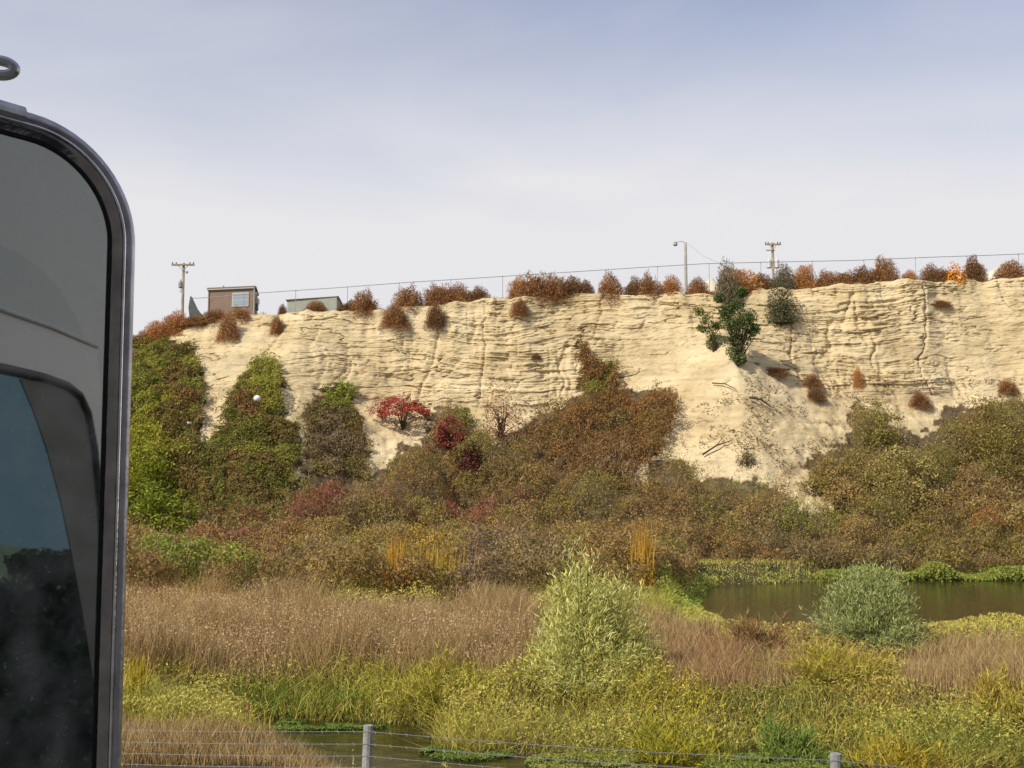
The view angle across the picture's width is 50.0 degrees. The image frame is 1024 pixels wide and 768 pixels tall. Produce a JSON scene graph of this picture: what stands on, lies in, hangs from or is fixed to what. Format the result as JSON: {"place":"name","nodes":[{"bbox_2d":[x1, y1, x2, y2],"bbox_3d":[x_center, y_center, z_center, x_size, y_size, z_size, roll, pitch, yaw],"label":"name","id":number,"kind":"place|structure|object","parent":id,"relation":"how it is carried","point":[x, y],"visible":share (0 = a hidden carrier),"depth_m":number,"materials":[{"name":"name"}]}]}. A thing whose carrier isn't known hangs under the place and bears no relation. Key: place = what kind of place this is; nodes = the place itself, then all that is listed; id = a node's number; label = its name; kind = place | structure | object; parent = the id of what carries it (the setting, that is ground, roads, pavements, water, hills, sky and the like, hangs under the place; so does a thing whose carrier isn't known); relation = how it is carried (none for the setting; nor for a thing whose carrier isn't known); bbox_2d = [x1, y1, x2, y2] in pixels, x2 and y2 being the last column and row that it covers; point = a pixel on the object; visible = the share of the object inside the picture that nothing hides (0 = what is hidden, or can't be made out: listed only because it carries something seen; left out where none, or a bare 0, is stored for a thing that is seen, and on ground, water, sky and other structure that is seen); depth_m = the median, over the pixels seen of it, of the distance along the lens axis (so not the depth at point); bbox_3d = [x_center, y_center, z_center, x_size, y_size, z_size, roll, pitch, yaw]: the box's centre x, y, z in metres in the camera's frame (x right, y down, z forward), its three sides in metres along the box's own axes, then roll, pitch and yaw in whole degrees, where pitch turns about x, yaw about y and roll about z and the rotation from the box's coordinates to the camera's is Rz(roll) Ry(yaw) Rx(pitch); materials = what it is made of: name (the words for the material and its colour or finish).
{"place":"outdoors","nodes":[
{"label":"outdoors","id":0,"kind":"place"},
{"bbox_2d":[0,55,134,767],"bbox_3d":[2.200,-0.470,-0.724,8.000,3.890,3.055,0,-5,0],"label":"mirror","id":1,"kind":"object","parent":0,"point":[67,251],"visible":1,"depth_m":0.71,"materials":[{"name":"black metal"}]},
{"bbox_2d":[0,0,1023,336],"label":"sky","id":2,"kind":"structure","parent":0,"point":[271,146],"materials":[{"name":"white"}]},
{"bbox_2d":[121,558,1023,766],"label":"dry grass","id":3,"kind":"structure","parent":0,"point":[948,660],"depth_m":19.69,"materials":[{"name":"brown plant"}]},
{"bbox_2d":[124,569,638,671],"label":"grass seed heads","id":4,"kind":"object","parent":3,"relation":"attached to","point":[267,627],"depth_m":20.90,"materials":[{"name":"plant"}]},
{"bbox_2d":[121,561,1023,767],"bbox_3d":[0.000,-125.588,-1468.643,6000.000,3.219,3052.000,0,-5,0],"label":"ground","id":5,"kind":"structure","parent":0,"point":[745,573],"depth_m":17.75,"materials":[{"name":"plant"}]},
{"bbox_2d":[125,635,149,709],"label":"reed clump","id":6,"kind":"object","parent":5,"relation":"on","point":[141,671],"visible":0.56,"depth_m":15.92,"materials":[{"name":"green plant"}]},
{"bbox_2d":[381,528,415,600],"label":"reed clump","id":7,"kind":"object","parent":5,"relation":"on","point":[391,554],"visible":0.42,"depth_m":29.28,"materials":[{"name":"yellow plant"}]},
{"bbox_2d":[126,506,700,596],"bbox_3d":[-5.895,5.289,36.834,25.973,2.756,18.628,0,-5,0],"label":"flat brush","id":8,"kind":"object","parent":5,"relation":"on","point":[518,563],"visible":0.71,"depth_m":31.41,"materials":[{"name":"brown plant"}]},
{"bbox_2d":[355,530,486,603],"bbox_3d":[-2.302,5.027,30.200,3.432,2.017,2.991,4,-6,-36],"label":"reed clump","id":9,"kind":"object","parent":5,"relation":"on","point":[438,556],"visible":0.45,"depth_m":29.93,"materials":[{"name":"yellow plant"}]},
{"bbox_2d":[372,642,507,722],"bbox_3d":[-1.129,4.992,18.632,2.331,1.457,2.842,0,-5,0],"label":"feathery shrub","id":10,"kind":"object","parent":5,"relation":"on","point":[423,683],"visible":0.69,"depth_m":18.11,"materials":[{"name":"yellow plant"}]},
{"bbox_2d":[433,518,523,592],"bbox_3d":[-1.029,5.386,32.852,3.626,2.888,3.653,0,-5,0],"label":"twiggy shrub","id":11,"kind":"object","parent":5,"relation":"on","point":[487,537],"visible":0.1,"depth_m":32.60,"materials":[{"name":"brown plant"}]},
{"bbox_2d":[121,724,905,767],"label":"wire fence","id":12,"kind":"object","parent":5,"relation":"on","point":[834,760],"visible":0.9,"depth_m":11.65,"materials":[{"name":"grey"}]},
{"bbox_2d":[491,733,578,757],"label":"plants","id":13,"kind":"object","parent":5,"relation":"on","point":[531,745],"visible":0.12,"depth_m":16.32,"materials":[{"name":"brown plant"}]},
{"bbox_2d":[122,554,1023,767],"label":"bank weeds","id":14,"kind":"object","parent":5,"relation":"on","point":[661,600],"visible":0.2,"depth_m":17.34,"materials":[{"name":"green plant"}]},
{"bbox_2d":[128,277,1023,572],"bbox_3d":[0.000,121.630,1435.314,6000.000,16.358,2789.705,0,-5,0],"label":"bluff","id":15,"kind":"structure","parent":5,"relation":"on","point":[908,335],"depth_m":59.13,"materials":[{"name":"stone"}]},
{"bbox_2d":[140,320,169,343],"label":"dry bush","id":16,"kind":"object","parent":15,"relation":"on","point":[153,330],"visible":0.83,"depth_m":62.49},
{"bbox_2d":[128,420,199,508],"bbox_3d":[-16.828,4.000,51.264,5.455,4.664,6.062,0,-5,0],"label":"leafy shrub","id":17,"kind":"object","parent":15,"relation":"on","point":[141,468],"visible":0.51,"depth_m":50.31,"materials":[{"name":"green plant"}]},
{"bbox_2d":[128,480,221,534],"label":"leafy shrub","id":18,"kind":"object","parent":15,"relation":"on","point":[144,507],"visible":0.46,"depth_m":47.67,"materials":[{"name":"green plant"}]},
{"bbox_2d":[157,308,192,336],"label":"dry bush","id":19,"kind":"object","parent":15,"relation":"on","point":[172,325],"visible":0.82,"depth_m":62.73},
{"bbox_2d":[128,334,230,533],"bbox_3d":[-17.305,2.304,54.675,5.491,11.632,17.045,2,-5,-21],"label":"ivy patch","id":20,"kind":"object","parent":15,"relation":"on","point":[147,364],"visible":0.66,"depth_m":54.48,"materials":[{"name":"green plant"}]},
{"bbox_2d":[171,262,194,314],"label":"utility pole","id":21,"kind":"object","parent":15,"relation":"on","point":[181,284],"visible":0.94,"depth_m":101.08,"materials":[{"name":"grey wood"}]},
{"bbox_2d":[197,308,225,323],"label":"dry bush","id":22,"kind":"object","parent":15,"relation":"on","point":[211,317],"visible":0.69,"depth_m":62.69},
{"bbox_2d":[213,309,240,343],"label":"dry bush","id":23,"kind":"object","parent":15,"relation":"on","point":[227,327],"visible":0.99,"depth_m":61.15,"materials":[{"name":"plant"}]},
{"bbox_2d":[207,286,259,314],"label":"cabin","id":24,"kind":"object","parent":15,"relation":"on","point":[224,305],"visible":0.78,"depth_m":73.99,"materials":[{"name":"brown"}]},
{"bbox_2d":[232,292,248,306],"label":"window","id":25,"kind":"structure","parent":24,"relation":"in","point":[239,300],"depth_m":73.74,"materials":[{"name":"grey"}]},
{"bbox_2d":[230,304,250,325],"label":"dry bush","id":26,"kind":"object","parent":15,"relation":"on","point":[239,312],"visible":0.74,"depth_m":62.59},
{"bbox_2d":[199,345,305,522],"bbox_3d":[-12.792,2.063,53.983,5.086,9.316,10.155,3,-6,-28],"label":"ivy patch","id":27,"kind":"object","parent":15,"relation":"on","point":[267,373],"visible":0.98,"depth_m":53.11,"materials":[{"name":"green plant"}]},
{"bbox_2d":[267,313,285,335],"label":"dry bush","id":28,"kind":"object","parent":15,"relation":"on","point":[275,326],"visible":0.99,"depth_m":61.29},
{"bbox_2d":[285,295,342,312],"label":"shed","id":29,"kind":"structure","parent":15,"relation":"on","point":[331,302],"depth_m":72.35,"materials":[{"name":"grey"}]},
{"bbox_2d":[302,299,326,311],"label":"dry bush","id":30,"kind":"object","parent":15,"relation":"on","point":[316,306],"visible":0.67,"depth_m":63.37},
{"bbox_2d":[296,374,374,482],"bbox_3d":[-8.907,2.127,55.255,3.897,5.823,6.211,1,-5,-15],"label":"ivy patch","id":31,"kind":"object","parent":15,"relation":"on","point":[316,436],"visible":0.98,"depth_m":54.97,"materials":[{"name":"green plant"}]},
{"bbox_2d":[186,393,540,480],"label":"shrubs","id":32,"kind":"object","parent":15,"relation":"on","point":[394,448],"visible":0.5,"depth_m":55.77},
{"bbox_2d":[346,285,384,320],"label":"dry bush","id":33,"kind":"object","parent":15,"relation":"on","point":[364,302],"visible":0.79,"depth_m":62.62,"materials":[{"name":"plant"}]},
{"bbox_2d":[378,303,411,330],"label":"dry bush","id":34,"kind":"object","parent":15,"relation":"on","point":[393,317],"visible":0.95,"depth_m":61.22,"materials":[{"name":"plant"}]},
{"bbox_2d":[364,390,431,429],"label":"sumac shrub","id":35,"kind":"object","parent":15,"relation":"on","point":[412,407],"visible":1,"depth_m":56.83,"materials":[{"name":"red plant"}]},
{"bbox_2d":[390,281,423,313],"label":"dry bush","id":36,"kind":"object","parent":15,"relation":"on","point":[410,298],"visible":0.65,"depth_m":62.81,"materials":[{"name":"plant"}]},
{"bbox_2d":[423,300,446,330],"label":"dry bush","id":37,"kind":"object","parent":15,"relation":"on","point":[434,316],"visible":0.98,"depth_m":61.07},
{"bbox_2d":[420,281,456,307],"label":"dry bush","id":38,"kind":"object","parent":15,"relation":"on","point":[437,294],"visible":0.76,"depth_m":62.78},
{"bbox_2d":[422,414,481,456],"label":"sumac shrub","id":39,"kind":"object","parent":15,"relation":"on","point":[445,443],"visible":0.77,"depth_m":53.83,"materials":[{"name":"red plant"}]},
{"bbox_2d":[442,281,473,302],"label":"dry bush","id":40,"kind":"object","parent":15,"relation":"on","point":[459,293],"visible":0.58,"depth_m":62.92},
{"bbox_2d":[449,406,477,426],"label":"leafy shrub","id":41,"kind":"object","parent":15,"relation":"on","point":[470,421],"visible":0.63,"depth_m":56.95,"materials":[{"name":"green plant"}]},
{"bbox_2d":[453,439,488,473],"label":"sumac shrub","id":42,"kind":"object","parent":15,"relation":"on","point":[471,462],"visible":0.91,"depth_m":52.37,"materials":[{"name":"red plant"}]},
{"bbox_2d":[466,284,491,301],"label":"dry bush","id":43,"kind":"object","parent":15,"relation":"on","point":[480,294],"visible":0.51,"depth_m":62.96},
{"bbox_2d":[477,369,531,444],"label":"sumac shrub","id":44,"kind":"object","parent":15,"relation":"on","point":[501,425],"visible":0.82,"depth_m":54.97,"materials":[{"name":"brown plant"}]},
{"bbox_2d":[506,273,524,298],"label":"dry bush","id":45,"kind":"object","parent":15,"relation":"on","point":[515,282],"visible":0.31,"depth_m":63.30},
{"bbox_2d":[508,296,529,317],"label":"dry bush","id":46,"kind":"object","parent":15,"relation":"on","point":[518,308],"visible":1,"depth_m":60.82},
{"bbox_2d":[510,270,557,307],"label":"dry bush","id":47,"kind":"object","parent":15,"relation":"on","point":[532,286],"visible":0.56,"depth_m":62.58,"materials":[{"name":"plant"}]},
{"bbox_2d":[538,271,570,305],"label":"dry bush","id":48,"kind":"object","parent":15,"relation":"on","point":[557,294],"visible":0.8,"depth_m":62.48,"materials":[{"name":"plant"}]},
{"bbox_2d":[559,274,586,297],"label":"dry bush","id":49,"kind":"object","parent":15,"relation":"on","point":[574,287],"visible":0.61,"depth_m":63.02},
{"bbox_2d":[126,389,1023,592],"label":"brush canes","id":50,"kind":"object","parent":15,"relation":"on","point":[678,540],"visible":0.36,"depth_m":47.25,"materials":[{"name":"plant"}]},
{"bbox_2d":[518,329,686,488],"bbox_3d":[4.554,0.911,55.227,7.747,8.710,7.028,-5,-7,44],"label":"dry brush patch","id":51,"kind":"object","parent":15,"relation":"on","point":[579,407],"visible":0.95,"depth_m":55.14,"materials":[{"name":"brown plant"}]},
{"bbox_2d":[188,253,1023,318],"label":"chain link fence","id":52,"kind":"object","parent":15,"relation":"on","point":[193,309],"visible":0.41,"depth_m":64.78,"materials":[{"name":"grey metal"}]},
{"bbox_2d":[597,270,626,308],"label":"dry bush","id":53,"kind":"object","parent":15,"relation":"on","point":[608,287],"visible":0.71,"depth_m":62.57,"materials":[{"name":"plant"}]},
{"bbox_2d":[205,388,1023,575],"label":"slope brush","id":54,"kind":"object","parent":15,"relation":"on","point":[862,498],"visible":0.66,"depth_m":48.88,"materials":[{"name":"brown plant"}]},
{"bbox_2d":[620,275,642,295],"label":"dry bush","id":55,"kind":"object","parent":15,"relation":"on","point":[632,287],"visible":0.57,"depth_m":63.02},
{"bbox_2d":[636,267,663,302],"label":"dry bush","id":56,"kind":"object","parent":15,"relation":"on","point":[650,286],"visible":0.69,"depth_m":62.66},
{"bbox_2d":[659,274,684,295],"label":"dry bush","id":57,"kind":"object","parent":15,"relation":"on","point":[671,285],"visible":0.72,"depth_m":62.91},
{"bbox_2d":[685,276,711,294],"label":"dry bush","id":58,"kind":"object","parent":15,"relation":"on","point":[693,287],"visible":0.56,"depth_m":62.91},
{"bbox_2d":[692,306,723,351],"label":"leafy shrub","id":59,"kind":"object","parent":15,"relation":"on","point":[713,338],"visible":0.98,"depth_m":57.96,"materials":[{"name":"green plant"}]},
{"bbox_2d":[672,394,757,470],"bbox_3d":[9.843,2.352,53.825,4.698,3.878,2.769,-4,-7,40],"label":"cone debris","id":60,"kind":"object","parent":15,"relation":"on","point":[715,427],"visible":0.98,"depth_m":53.46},
{"bbox_2d":[712,256,742,314],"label":"dry bush","id":61,"kind":"object","parent":15,"relation":"on","point":[726,288],"visible":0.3,"depth_m":61.67,"materials":[{"name":"plant"}]},
{"bbox_2d":[713,286,761,365],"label":"leafy shrub","id":62,"kind":"object","parent":15,"relation":"on","point":[738,357],"visible":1,"depth_m":55.98,"materials":[{"name":"green plant"}]},
{"bbox_2d":[711,266,764,297],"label":"dry bush","id":63,"kind":"object","parent":15,"relation":"on","point":[745,281],"visible":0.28,"depth_m":62.92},
{"bbox_2d":[735,443,760,468],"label":"leafy shrub","id":64,"kind":"object","parent":15,"relation":"on","point":[747,461],"visible":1,"depth_m":51.31,"materials":[{"name":"grey plant"}]},
{"bbox_2d":[747,271,777,289],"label":"dry bush","id":65,"kind":"object","parent":15,"relation":"on","point":[766,282],"visible":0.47,"depth_m":63.20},
{"bbox_2d":[765,242,783,280],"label":"utility pole","id":66,"kind":"object","parent":15,"relation":"on","point":[772,263],"visible":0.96,"depth_m":109.36,"materials":[{"name":"grey wood"}]},
{"bbox_2d":[766,365,792,376],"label":"dry bush","id":67,"kind":"object","parent":15,"relation":"on","point":[778,371],"visible":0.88,"depth_m":57.09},
{"bbox_2d":[762,269,802,325],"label":"leafy shrub","id":68,"kind":"object","parent":15,"relation":"on","point":[781,318],"visible":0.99,"depth_m":60.30,"materials":[{"name":"green plant"}]},
{"bbox_2d":[768,262,797,296],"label":"bush","id":69,"kind":"object","parent":15,"relation":"on","point":[791,282],"visible":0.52,"depth_m":62.95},
{"bbox_2d":[720,372,848,504],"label":"talus twigs","id":70,"kind":"object","parent":15,"relation":"on","point":[757,415],"visible":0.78,"depth_m":53.87,"materials":[{"name":"wood"}]},
{"bbox_2d":[792,264,817,289],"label":"dry bush","id":71,"kind":"object","parent":15,"relation":"on","point":[802,281],"visible":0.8,"depth_m":63.09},
{"bbox_2d":[803,372,823,386],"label":"dry bush","id":72,"kind":"object","parent":15,"relation":"on","point":[811,380],"visible":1,"depth_m":57.81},
{"bbox_2d":[807,387,827,401],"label":"dry bush","id":73,"kind":"object","parent":15,"relation":"on","point":[814,393],"visible":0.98,"depth_m":56.82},
{"bbox_2d":[795,458,854,497],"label":"olive shrub","id":74,"kind":"object","parent":15,"relation":"on","point":[831,462],"visible":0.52,"depth_m":50.63,"materials":[{"name":"green plant"}]},
{"bbox_2d":[813,269,837,287],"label":"dry bush","id":75,"kind":"object","parent":15,"relation":"on","point":[825,279],"visible":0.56,"depth_m":63.17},
{"bbox_2d":[832,269,862,283],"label":"dry bush","id":76,"kind":"object","parent":15,"relation":"on","point":[845,278],"visible":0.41,"depth_m":63.01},
{"bbox_2d":[851,365,863,388],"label":"dry bush","id":77,"kind":"object","parent":15,"relation":"on","point":[857,379],"visible":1,"depth_m":58.66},
{"bbox_2d":[848,264,877,283],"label":"dry bush","id":78,"kind":"object","parent":15,"relation":"on","point":[865,275],"visible":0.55,"depth_m":63.09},
{"bbox_2d":[847,398,905,473],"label":"olive shrub","id":79,"kind":"object","parent":15,"relation":"on","point":[876,441],"visible":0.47,"depth_m":53.60,"materials":[{"name":"green plant"}]},
{"bbox_2d":[865,255,901,283],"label":"dry bush","id":80,"kind":"object","parent":15,"relation":"on","point":[884,270],"visible":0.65,"depth_m":63.01,"materials":[{"name":"plant"}]},
{"bbox_2d":[797,372,1022,419],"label":"ledge weeds","id":81,"kind":"object","parent":15,"relation":"on","point":[915,389],"visible":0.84,"depth_m":58.72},
{"bbox_2d":[873,444,952,536],"bbox_3d":[18.456,4.904,50.605,3.356,4.268,3.633,5,-7,-43],"label":"olive shrub","id":82,"kind":"object","parent":15,"relation":"on","point":[923,473],"visible":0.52,"depth_m":50.14,"materials":[{"name":"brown plant"}]},
{"bbox_2d":[905,391,934,408],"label":"dry bush","id":83,"kind":"object","parent":15,"relation":"on","point":[920,399],"visible":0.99,"depth_m":57.82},
{"bbox_2d":[917,261,946,281],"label":"dry bush","id":84,"kind":"object","parent":15,"relation":"on","point":[931,274],"visible":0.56,"depth_m":63.08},
{"bbox_2d":[943,262,966,284],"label":"orange shrub","id":85,"kind":"object","parent":15,"relation":"on","point":[957,272],"visible":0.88,"depth_m":62.59,"materials":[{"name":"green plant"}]},
{"bbox_2d":[961,254,987,282],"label":"dry bush","id":86,"kind":"object","parent":15,"relation":"on","point":[976,271],"visible":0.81,"depth_m":63.06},
{"bbox_2d":[934,395,1023,485],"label":"olive shrub","id":87,"kind":"object","parent":15,"relation":"on","point":[1007,443],"visible":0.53,"depth_m":52.84,"materials":[{"name":"green plant"}]},
{"bbox_2d":[959,486,1023,560],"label":"olive shrub","id":88,"kind":"object","parent":15,"relation":"on","point":[1020,510],"visible":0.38,"depth_m":47.77,"materials":[{"name":"green plant"}]},
{"bbox_2d":[988,258,1023,278],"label":"dry bush","id":89,"kind":"object","parent":15,"relation":"on","point":[1013,272],"visible":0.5,"depth_m":62.96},
{"bbox_2d":[996,377,1019,394],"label":"dry bush","id":90,"kind":"object","parent":15,"relation":"on","point":[1005,386],"visible":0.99,"depth_m":58.93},
{"bbox_2d":[509,532,670,705],"bbox_3d":[1.378,3.918,18.671,2.850,2.828,2.810,0,-5,0],"label":"feathery shrub","id":91,"kind":"object","parent":5,"relation":"on","point":[582,630],"visible":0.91,"depth_m":18.23,"materials":[{"name":"green plant"}]},
{"bbox_2d":[625,518,656,588],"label":"reed clump","id":92,"kind":"object","parent":5,"relation":"on","point":[640,546],"visible":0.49,"depth_m":31.65,"materials":[{"name":"orange plant"}]},
{"bbox_2d":[619,704,745,767],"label":"feathery shrub","id":93,"kind":"object","parent":5,"relation":"on","point":[666,744],"visible":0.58,"depth_m":15.86,"materials":[{"name":"yellow plant"}]},
{"bbox_2d":[709,606,802,658],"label":"feathery shrub","id":94,"kind":"object","parent":5,"relation":"on","point":[752,628],"visible":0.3,"depth_m":20.35,"materials":[{"name":"brown plant"}]},
{"bbox_2d":[734,709,848,766],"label":"feathery shrub","id":95,"kind":"object","parent":5,"relation":"on","point":[776,741],"visible":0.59,"depth_m":15.79,"materials":[{"name":"green plant"}]},
{"bbox_2d":[739,629,911,690],"bbox_3d":[5.287,4.668,18.636,2.706,1.245,2.452,5,-7,-44],"label":"feathery shrub","id":96,"kind":"object","parent":5,"relation":"on","point":[818,660],"visible":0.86,"depth_m":18.24,"materials":[{"name":"yellow plant"}]},
{"bbox_2d":[799,550,939,654],"bbox_3d":[7.143,4.425,22.036,2.732,2.179,2.647,0,-5,0],"label":"feathery shrub","id":97,"kind":"object","parent":5,"relation":"on","point":[865,608],"visible":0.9,"depth_m":21.67,"materials":[{"name":"green plant"}]},
{"bbox_2d":[718,557,1023,581],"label":"pond margin weeds","id":98,"kind":"object","parent":5,"relation":"on","point":[923,571],"visible":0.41,"depth_m":43.98,"materials":[{"name":"green plant"}]},
{"bbox_2d":[839,714,967,767],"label":"feathery shrub","id":99,"kind":"object","parent":5,"relation":"on","point":[895,755],"visible":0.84,"depth_m":15.30,"materials":[{"name":"yellow plant"}]},
{"bbox_2d":[949,653,1023,736],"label":"feathery shrub","id":100,"kind":"object","parent":5,"relation":"on","point":[993,691],"visible":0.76,"depth_m":17.02,"materials":[{"name":"yellow plant"}]},
{"bbox_2d":[256,577,1023,767],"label":"water","id":101,"kind":"structure","parent":0,"point":[948,600],"depth_m":32.55,"materials":[{"name":"liquid"}]},
{"bbox_2d":[251,718,388,731],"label":"floating weed","id":102,"kind":"object","parent":101,"relation":"on","point":[295,726],"visible":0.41,"depth_m":17.68,"materials":[{"name":"green plant"}]},
{"bbox_2d":[418,742,515,760],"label":"floating weed","id":103,"kind":"object","parent":101,"relation":"on","point":[447,754],"visible":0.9,"depth_m":15.89,"materials":[{"name":"green plant"}]},
{"bbox_2d":[524,748,662,767],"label":"floating weed","id":104,"kind":"object","parent":101,"relation":"on","point":[612,758],"visible":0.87,"depth_m":15.61,"materials":[{"name":"green plant"}]},
{"bbox_2d":[700,752,867,767],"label":"floating weed","id":105,"kind":"object","parent":101,"relation":"on","point":[750,761],"visible":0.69,"depth_m":15.40,"materials":[{"name":"green plant"}]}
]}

